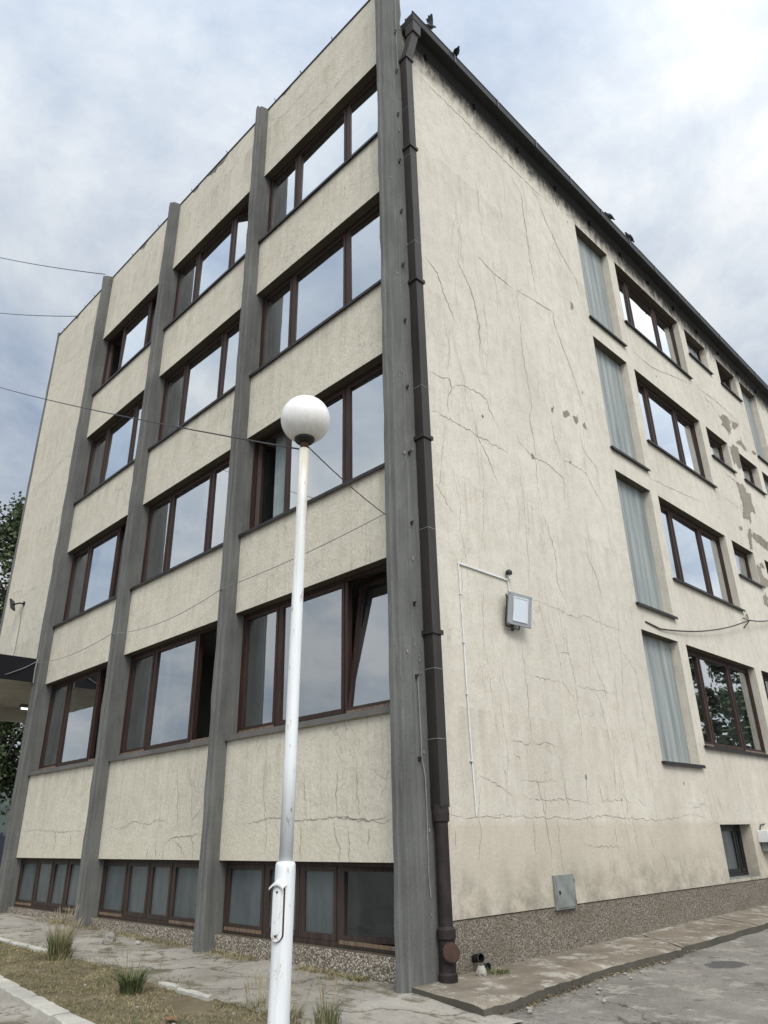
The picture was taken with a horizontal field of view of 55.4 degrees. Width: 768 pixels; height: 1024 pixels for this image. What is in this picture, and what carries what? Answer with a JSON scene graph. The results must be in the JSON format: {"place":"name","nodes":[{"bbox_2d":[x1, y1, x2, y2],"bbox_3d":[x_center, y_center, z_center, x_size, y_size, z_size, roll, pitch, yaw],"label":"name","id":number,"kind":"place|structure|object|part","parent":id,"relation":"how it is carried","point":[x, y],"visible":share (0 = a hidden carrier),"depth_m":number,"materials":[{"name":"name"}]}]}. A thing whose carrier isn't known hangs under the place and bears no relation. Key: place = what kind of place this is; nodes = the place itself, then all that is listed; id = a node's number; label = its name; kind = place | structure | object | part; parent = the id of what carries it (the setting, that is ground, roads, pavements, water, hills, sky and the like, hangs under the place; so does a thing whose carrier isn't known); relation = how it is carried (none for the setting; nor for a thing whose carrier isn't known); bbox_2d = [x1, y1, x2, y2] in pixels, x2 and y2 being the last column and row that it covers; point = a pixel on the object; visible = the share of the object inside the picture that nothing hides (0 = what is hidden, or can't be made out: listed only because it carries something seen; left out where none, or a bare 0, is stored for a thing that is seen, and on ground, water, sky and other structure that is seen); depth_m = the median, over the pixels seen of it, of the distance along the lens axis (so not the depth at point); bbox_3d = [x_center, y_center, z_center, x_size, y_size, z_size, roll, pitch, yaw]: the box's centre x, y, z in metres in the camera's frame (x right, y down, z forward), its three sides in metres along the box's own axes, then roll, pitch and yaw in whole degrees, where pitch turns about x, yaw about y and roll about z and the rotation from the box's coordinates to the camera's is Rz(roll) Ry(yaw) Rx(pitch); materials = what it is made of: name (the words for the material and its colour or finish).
{"place":"outdoors","nodes":[
{"label":"outdoors","id":0,"kind":"place"},
{"bbox_2d":[0,833,4,865],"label":"sheet fence","id":1,"kind":"object","parent":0,"point":[2,839],"visible":0.05,"depth_m":26.80,"materials":[{"name":"metal"}]},
{"bbox_2d":[0,791,10,835],"bbox_3d":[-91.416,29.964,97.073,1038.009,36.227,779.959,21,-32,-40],"label":"hills","id":2,"kind":"structure","parent":0,"point":[3,819],"depth_m":310.40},
{"bbox_2d":[0,993,54,1023],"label":"garden path","id":3,"kind":"structure","parent":0,"point":[12,1011],"depth_m":6.72,"materials":[{"name":"concrete"}]},
{"bbox_2d":[0,978,19,993],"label":"kerb stone","id":4,"kind":"object","parent":3,"relation":"on","point":[5,983],"visible":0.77,"depth_m":7.76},
{"bbox_2d":[5,987,37,1002],"bbox_3d":[-3.677,4.922,7.401,0.201,0.123,0.628,17,-30,-35],"label":"kerb stone","id":5,"kind":"object","parent":3,"relation":"on","point":[18,994],"visible":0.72,"depth_m":7.36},
{"bbox_2d":[21,996,70,1020],"bbox_3d":[-3.174,4.668,6.835,0.205,0.128,0.980,17,-30,-36],"label":"kerb stone","id":6,"kind":"object","parent":3,"relation":"on","point":[43,1007],"visible":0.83,"depth_m":6.78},
{"bbox_2d":[53,1013,94,1023],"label":"kerb stone","id":7,"kind":"object","parent":3,"relation":"on","point":[70,1018],"visible":1,"depth_m":6.31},
{"bbox_2d":[0,941,311,1023],"bbox_3d":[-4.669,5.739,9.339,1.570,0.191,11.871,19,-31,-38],"label":"lawn grass","id":8,"kind":"structure","parent":0,"point":[12,958],"depth_m":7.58,"materials":[{"name":"plant"}]},
{"bbox_2d":[28,945,47,953],"bbox_3d":[-4.791,6.116,10.168,0.110,0.116,0.723,21,-32,-40],"label":"kerb stone","id":9,"kind":"object","parent":8,"relation":"on","point":[33,948],"visible":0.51,"depth_m":10.20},
{"bbox_2d":[40,904,83,960],"bbox_3d":[-4.213,5.513,9.617,0.553,0.638,0.617,6,-25,-15],"label":"grass tuft","id":10,"kind":"object","parent":8,"relation":"on","point":[61,947],"visible":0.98,"depth_m":9.52,"materials":[{"name":"plant"}]},
{"bbox_2d":[102,943,157,994],"bbox_3d":[-2.617,4.713,7.567,0.607,0.450,0.565,21,-32,-40],"label":"grass tuft","id":11,"kind":"object","parent":8,"relation":"on","point":[129,982],"visible":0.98,"depth_m":7.48,"materials":[{"name":"plant"}]},
{"bbox_2d":[158,982,179,990],"bbox_3d":[-2.246,4.983,7.633,0.100,0.117,0.380,21,-32,-40],"label":"kerb stone","id":12,"kind":"object","parent":8,"relation":"on","point":[168,985],"visible":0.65,"depth_m":7.61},
{"bbox_2d":[165,1016,177,1020],"bbox_3d":[-1.831,4.364,6.304,0.080,0.012,0.176,21,-32,-40],"label":"fallen leaf","id":13,"kind":"object","parent":8,"relation":"on","point":[171,1018],"visible":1,"depth_m":6.28,"materials":[{"name":"brown plant"}]},
{"bbox_2d":[176,987,213,1000],"bbox_3d":[-1.877,4.806,7.235,0.099,0.119,0.632,21,-32,-40],"label":"kerb stone","id":14,"kind":"object","parent":8,"relation":"on","point":[197,994],"visible":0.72,"depth_m":7.19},
{"bbox_2d":[13,926,700,1013],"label":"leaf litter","id":15,"kind":"object","parent":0,"point":[419,1011],"visible":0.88,"depth_m":8.04,"materials":[{"name":"brown plant"}]},
{"bbox_2d":[0,0,767,788],"label":"sky","id":16,"kind":"structure","parent":0,"point":[112,112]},
{"bbox_2d":[234,922,767,1023],"bbox_3d":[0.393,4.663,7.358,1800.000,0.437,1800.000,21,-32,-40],"label":"yard","id":17,"kind":"structure","parent":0,"point":[724,983],"depth_m":7.27,"materials":[{"name":"concrete"}]},
{"bbox_2d":[0,937,12,942],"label":"kerb stone","id":18,"kind":"object","parent":17,"relation":"on","point":[2,939],"visible":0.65,"depth_m":10.99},
{"bbox_2d":[0,491,25,824],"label":"broadleaf tree","id":19,"kind":"object","parent":17,"relation":"on","point":[9,527],"visible":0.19,"depth_m":28.96,"materials":[{"name":"green plant"}]},
{"bbox_2d":[9,941,29,947],"bbox_3d":[-5.296,6.329,10.642,0.115,0.115,0.671,21,-32,-40],"label":"kerb stone","id":20,"kind":"object","parent":17,"relation":"on","point":[19,944],"visible":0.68,"depth_m":10.61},
{"bbox_2d":[0,912,522,1023],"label":"concrete apron","id":21,"kind":"object","parent":17,"relation":"on","point":[389,1004],"visible":0.6,"depth_m":7.86,"materials":[{"name":"grey concrete"}]},
{"bbox_2d":[105,932,115,941],"bbox_3d":[-4.028,6.279,10.780,0.149,0.149,0.158,-8,-25,14],"label":"rubble stone","id":22,"kind":"object","parent":21,"relation":"on","point":[110,937],"visible":0.76,"depth_m":10.74,"materials":[{"name":"grey stone"}]},
{"bbox_2d":[242,971,268,1006],"bbox_3d":[-1.170,4.473,6.874,0.368,0.285,0.296,8,-26,-20],"label":"grass tuft","id":23,"kind":"object","parent":21,"relation":"on","point":[259,999],"visible":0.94,"depth_m":6.84,"materials":[{"name":"plant"}]},
{"bbox_2d":[260,981,310,1021],"bbox_3d":[-0.866,4.265,6.388,0.441,0.275,0.466,9,-26,-21],"label":"grass tuft","id":24,"kind":"object","parent":21,"relation":"on","point":[299,1013],"visible":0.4,"depth_m":6.39,"materials":[{"name":"plant"}]},
{"bbox_2d":[311,976,347,1023],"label":"grass tuft","id":25,"kind":"object","parent":21,"relation":"on","point":[326,1016],"visible":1,"depth_m":6.19,"materials":[{"name":"plant"}]},
{"bbox_2d":[346,974,366,981],"bbox_3d":[-0.283,4.979,7.826,0.297,0.059,0.309,21,-32,-40],"label":"grass tuft","id":26,"kind":"object","parent":21,"relation":"on","point":[349,977],"visible":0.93,"depth_m":7.80,"materials":[{"name":"plant"}]},
{"bbox_2d":[267,395,329,1023],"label":"street lamp","id":27,"kind":"object","parent":17,"relation":"on","point":[305,421],"visible":1,"depth_m":5.20,"materials":[{"name":"white metal"}]},
{"bbox_2d":[0,387,298,449],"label":"overhead cable","id":28,"kind":"object","parent":27,"relation":"attached to","point":[170,425],"visible":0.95,"depth_m":8.06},
{"bbox_2d":[308,446,385,514],"bbox_3d":[-0.316,-0.264,7.748,0.011,0.719,3.167,-6,-24,11],"label":"overhead cable","id":29,"kind":"object","parent":27,"relation":"attached to","point":[342,479],"visible":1,"depth_m":7.20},
{"bbox_2d":[0,918,652,1018],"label":"weeds","id":30,"kind":"object","parent":17,"relation":"on","point":[234,955],"visible":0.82,"depth_m":9.02,"materials":[{"name":"green plant"}]},
{"bbox_2d":[0,0,767,993],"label":"office building","id":31,"kind":"structure","parent":17,"relation":"on","point":[432,278],"depth_m":12.73,"materials":[{"name":"paint"}]},
{"bbox_2d":[10,599,24,655],"bbox_3d":[-9.587,3.230,18.840,0.377,1.993,0.300,3,-24,-9],"label":"floodlight","id":32,"kind":"object","parent":31,"relation":"attached to","point":[12,604],"visible":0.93,"depth_m":19.10,"materials":[{"name":"grey metal"}]},
{"bbox_2d":[19,705,27,709],"bbox_3d":[-9.036,5.243,19.439,1.240,0.106,0.120,21,-32,-40],"label":"ceiling light","id":33,"kind":"object","parent":31,"relation":"attached to","point":[24,707],"visible":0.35,"depth_m":19.08,"materials":[{"name":"white plastic"}]},
{"bbox_2d":[1,313,75,316],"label":"overhead cable","id":34,"kind":"object","parent":31,"relation":"attached to","point":[39,315],"visible":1,"depth_m":25.41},
{"bbox_2d":[14,858,80,912],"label":"basement window","id":35,"kind":"structure","parent":31,"relation":"in","point":[45,883],"depth_m":14.14,"materials":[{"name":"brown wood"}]},
{"bbox_2d":[0,257,104,274],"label":"overhead cable","id":36,"kind":"object","parent":31,"relation":"attached to","point":[54,267],"visible":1,"depth_m":23.58,"materials":[{"name":"black rubber"}]},
{"bbox_2d":[28,665,106,775],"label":"window","id":37,"kind":"structure","parent":31,"relation":"in","point":[69,740],"depth_m":15.46,"materials":[{"name":"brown wood"}]},
{"bbox_2d":[52,521,126,628],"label":"window","id":38,"kind":"structure","parent":31,"relation":"in","point":[95,570],"depth_m":16.79,"materials":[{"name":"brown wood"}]},
{"bbox_2d":[73,398,142,504],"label":"window","id":39,"kind":"structure","parent":31,"relation":"in","point":[113,450],"depth_m":18.12,"materials":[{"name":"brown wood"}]},
{"bbox_2d":[92,293,157,395],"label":"window","id":40,"kind":"structure","parent":31,"relation":"in","point":[137,333],"depth_m":19.34,"materials":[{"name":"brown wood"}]},
{"bbox_2d":[98,859,198,928],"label":"basement window","id":41,"kind":"structure","parent":31,"relation":"in","point":[163,892],"depth_m":11.53,"materials":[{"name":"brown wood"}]},
{"bbox_2d":[108,625,216,761],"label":"window","id":42,"kind":"structure","parent":31,"relation":"in","point":[137,731],"depth_m":13.31,"materials":[{"name":"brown wood"}]},
{"bbox_2d":[130,457,229,590],"bbox_3d":[-3.728,0.190,13.970,0.306,1.920,3.688,21,-32,-40],"label":"window","id":43,"kind":"structure","parent":31,"relation":"in","point":[187,524],"depth_m":14.19,"materials":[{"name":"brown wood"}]},
{"bbox_2d":[148,318,239,450],"bbox_3d":[-3.787,-2.737,15.267,0.306,1.965,3.688,21,-32,-40],"label":"window","id":44,"kind":"structure","parent":31,"relation":"in","point":[207,377],"depth_m":15.51,"materials":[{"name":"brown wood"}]},
{"bbox_2d":[163,202,248,329],"bbox_3d":[-3.736,-5.610,16.657,0.613,1.959,3.688,21,-32,-40],"label":"window","id":45,"kind":"structure","parent":31,"relation":"in","point":[227,248],"depth_m":16.83,"materials":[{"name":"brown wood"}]},
{"bbox_2d":[40,514,383,662],"bbox_3d":[-3.961,1.845,12.965,0.020,0.255,11.401,21,-32,-40],"label":"facade cable","id":46,"kind":"object","parent":31,"relation":"attached to","point":[224,587],"visible":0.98,"depth_m":11.60,"materials":[{"name":"grey rubber"}]},
{"bbox_2d":[224,563,389,740],"bbox_3d":[-0.923,2.021,10.241,0.503,2.007,3.706,21,-32,-40],"label":"window","id":47,"kind":"structure","parent":31,"relation":"in","point":[349,665],"depth_m":10.52,"materials":[{"name":"brown wood"}]},
{"bbox_2d":[222,861,394,953],"bbox_3d":[-0.776,4.822,9.098,0.435,0.899,3.706,21,-32,-40],"label":"basement window","id":48,"kind":"structure","parent":31,"relation":"in","point":[321,888],"depth_m":9.00,"materials":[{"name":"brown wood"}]},
{"bbox_2d":[238,362,384,537],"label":"window","id":49,"kind":"structure","parent":31,"relation":"in","point":[356,409],"depth_m":11.39,"materials":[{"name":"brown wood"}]},
{"bbox_2d":[249,202,380,376],"bbox_3d":[-1.113,-3.891,12.785,0.306,1.965,3.706,21,-32,-40],"label":"window","id":50,"kind":"structure","parent":31,"relation":"in","point":[348,268],"depth_m":12.90,"materials":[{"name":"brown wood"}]},
{"bbox_2d":[258,75,377,242],"bbox_3d":[-1.172,-6.820,14.083,0.306,1.907,3.706,21,-32,-40],"label":"window","id":51,"kind":"structure","parent":31,"relation":"in","point":[355,126],"depth_m":14.23,"materials":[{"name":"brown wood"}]},
{"bbox_2d":[426,14,435,29],"bbox_3d":[0.831,-9.230,13.869,0.262,0.265,0.273,-11,-26,22],"label":"pigeon","id":52,"kind":"object","parent":31,"relation":"on","point":[430,25],"visible":0.89,"depth_m":13.81,"materials":[{"name":"grey"}]},
{"bbox_2d":[453,46,459,56],"bbox_3d":[1.407,-8.986,14.316,0.122,0.199,0.350,5,-25,-14],"label":"pigeon","id":53,"kind":"object","parent":31,"relation":"on","point":[456,51],"visible":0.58,"depth_m":14.26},
{"bbox_2d":[472,953,490,969],"bbox_3d":[1.044,4.838,7.876,0.186,0.176,0.143,5,-25,-13],"label":"pipe stub","id":54,"kind":"object","parent":31,"relation":"attached to","point":[478,958],"visible":0.95,"depth_m":7.86,"materials":[{"name":"black plastic"}]},
{"bbox_2d":[457,562,506,815],"bbox_3d":[1.411,2.260,9.547,1.085,3.150,0.029,21,-32,-40],"label":"cable conduit","id":55,"kind":"object","parent":31,"relation":"attached to","point":[460,594],"visible":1,"depth_m":9.32,"materials":[{"name":"white plastic"}]},
{"bbox_2d":[505,569,511,579],"bbox_3d":[1.796,0.900,10.534,0.097,0.140,0.110,21,-32,-40],"label":"dusk sensor","id":56,"kind":"object","parent":31,"relation":"attached to","point":[509,572],"visible":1,"depth_m":10.51,"materials":[{"name":"black plastic"}]},
{"bbox_2d":[505,580,531,630],"bbox_3d":[1.863,1.306,10.339,0.500,0.743,0.214,16,-29,-34],"label":"floodlight","id":57,"kind":"object","parent":31,"relation":"attached to","point":[518,611],"visible":1,"depth_m":10.24,"materials":[{"name":"grey metal"}]},
{"bbox_2d":[552,874,576,910],"bbox_3d":[2.299,4.832,9.307,0.456,0.390,0.073,21,-32,-40],"label":"meter cabinet","id":58,"kind":"object","parent":31,"relation":"attached to","point":[564,891],"visible":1,"depth_m":9.26,"materials":[{"name":"grey plastic"}]},
{"bbox_3d":[2.315,4.825,9.292,0.410,0.344,0.008,21,-32,-40],"label":"door","id":59,"kind":"part","parent":58,"relation":"part of","materials":[{"name":"grey metal"}]},
{"bbox_2d":[577,237,626,346],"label":"profiled glass window","id":60,"kind":"structure","parent":31,"relation":"in","point":[596,294],"depth_m":17.12,"materials":[{"name":"glass"}]},
{"bbox_2d":[604,212,614,219],"bbox_3d":[5.541,-7.271,17.990,0.330,0.187,0.115,9,-26,-23],"label":"pigeon","id":61,"kind":"object","parent":31,"relation":"on","point":[609,215],"visible":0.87,"depth_m":17.95,"materials":[{"name":"grey"}]},
{"bbox_2d":[595,347,650,471],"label":"profiled glass window","id":62,"kind":"structure","parent":31,"relation":"in","point":[619,428],"depth_m":15.81,"materials":[{"name":"glass"}]},
{"bbox_2d":[625,232,634,241],"bbox_3d":[6.249,-6.988,18.627,0.371,0.210,0.130,16,-29,-33],"label":"pigeon","id":63,"kind":"object","parent":31,"relation":"on","point":[629,236],"visible":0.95,"depth_m":18.59,"materials":[{"name":"grey"}]},
{"bbox_2d":[616,478,677,619],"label":"profiled glass window","id":64,"kind":"structure","parent":31,"relation":"in","point":[643,568],"depth_m":14.49,"materials":[{"name":"glass"}]},
{"bbox_2d":[616,272,692,378],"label":"window","id":65,"kind":"structure","parent":31,"relation":"in","point":[640,315],"depth_m":19.09,"materials":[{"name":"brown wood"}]},
{"bbox_2d":[642,634,705,768],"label":"profiled glass window","id":66,"kind":"structure","parent":31,"relation":"in","point":[667,708],"depth_m":13.28,"materials":[{"name":"glass"}]},
{"bbox_2d":[636,378,717,488],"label":"window","id":67,"kind":"structure","parent":31,"relation":"in","point":[667,429],"depth_m":17.78,"materials":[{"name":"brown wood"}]},
{"bbox_2d":[686,339,713,374],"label":"small window","id":68,"kind":"structure","parent":31,"relation":"in","point":[693,352],"depth_m":21.11,"materials":[{"name":"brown wood"}]},
{"bbox_2d":[659,503,745,611],"bbox_3d":[6.993,1.011,16.312,3.540,1.920,0.311,21,-32,-40],"label":"window","id":69,"kind":"structure","parent":31,"relation":"in","point":[695,553],"depth_m":16.47,"materials":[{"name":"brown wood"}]},
{"bbox_2d":[645,620,767,631],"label":"facade cable","id":70,"kind":"object","parent":31,"relation":"attached to","point":[702,630],"visible":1,"depth_m":14.80,"materials":[{"name":"grey rubber"}]},
{"bbox_2d":[708,436,736,472],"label":"small window","id":71,"kind":"structure","parent":31,"relation":"in","point":[716,450],"depth_m":19.88,"materials":[{"name":"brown wood"}]},
{"bbox_2d":[687,649,767,756],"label":"window","id":72,"kind":"structure","parent":31,"relation":"in","point":[728,715],"depth_m":15.12,"materials":[{"name":"brown wood"}]},
{"bbox_2d":[718,370,742,401],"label":"small window","id":73,"kind":"structure","parent":31,"relation":"in","point":[725,382],"depth_m":22.52,"materials":[{"name":"brown wood"}]},
{"bbox_2d":[720,824,759,879],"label":"basement window","id":74,"kind":"structure","parent":31,"relation":"in","point":[731,834],"depth_m":13.51,"materials":[{"name":"glass"}]},
{"bbox_2d":[733,547,764,587],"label":"small window","id":75,"kind":"structure","parent":31,"relation":"in","point":[741,558],"depth_m":18.58,"materials":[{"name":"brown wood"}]},
{"bbox_2d":[740,461,766,494],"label":"small window","id":76,"kind":"structure","parent":31,"relation":"in","point":[748,477],"depth_m":21.26,"materials":[{"name":"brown wood"}]},
{"bbox_2d":[741,391,767,464],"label":"profiled glass window","id":77,"kind":"structure","parent":31,"relation":"in","point":[750,415],"depth_m":23.27,"materials":[{"name":"glass"}]},
{"bbox_2d":[757,823,767,851],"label":"wall box","id":78,"kind":"object","parent":31,"relation":"attached to","point":[762,835],"visible":1,"depth_m":13.81,"materials":[{"name":"white plastic"}]},
{"bbox_2d":[762,674,767,699],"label":"small window","id":79,"kind":"structure","parent":31,"relation":"in","point":[765,678],"depth_m":17.19,"materials":[{"name":"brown wood"}]},
{"bbox_2d":[764,480,767,493],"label":"profiled glass window","id":80,"kind":"structure","parent":31,"relation":"in","point":[766,483],"depth_m":22.28,"materials":[{"name":"glass"}]},
{"bbox_2d":[412,904,767,1016],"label":"pavement","id":81,"kind":"structure","parent":0,"point":[526,982],"depth_m":8.26,"materials":[{"name":"concrete"}]},
{"bbox_2d":[476,965,486,976],"bbox_3d":[1.031,4.853,7.695,0.106,0.144,0.116,-11,-26,20],"label":"rubble stone","id":82,"kind":"object","parent":81,"relation":"on","point":[481,971],"visible":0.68,"depth_m":7.66,"materials":[{"name":"grey stone"}]},
{"bbox_2d":[485,965,512,974],"bbox_3d":[1.186,4.852,7.744,0.369,0.058,0.370,21,-32,-40],"label":"grass tuft","id":83,"kind":"object","parent":81,"relation":"on","point":[498,971],"visible":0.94,"depth_m":7.76,"materials":[{"name":"plant"}]}
]}

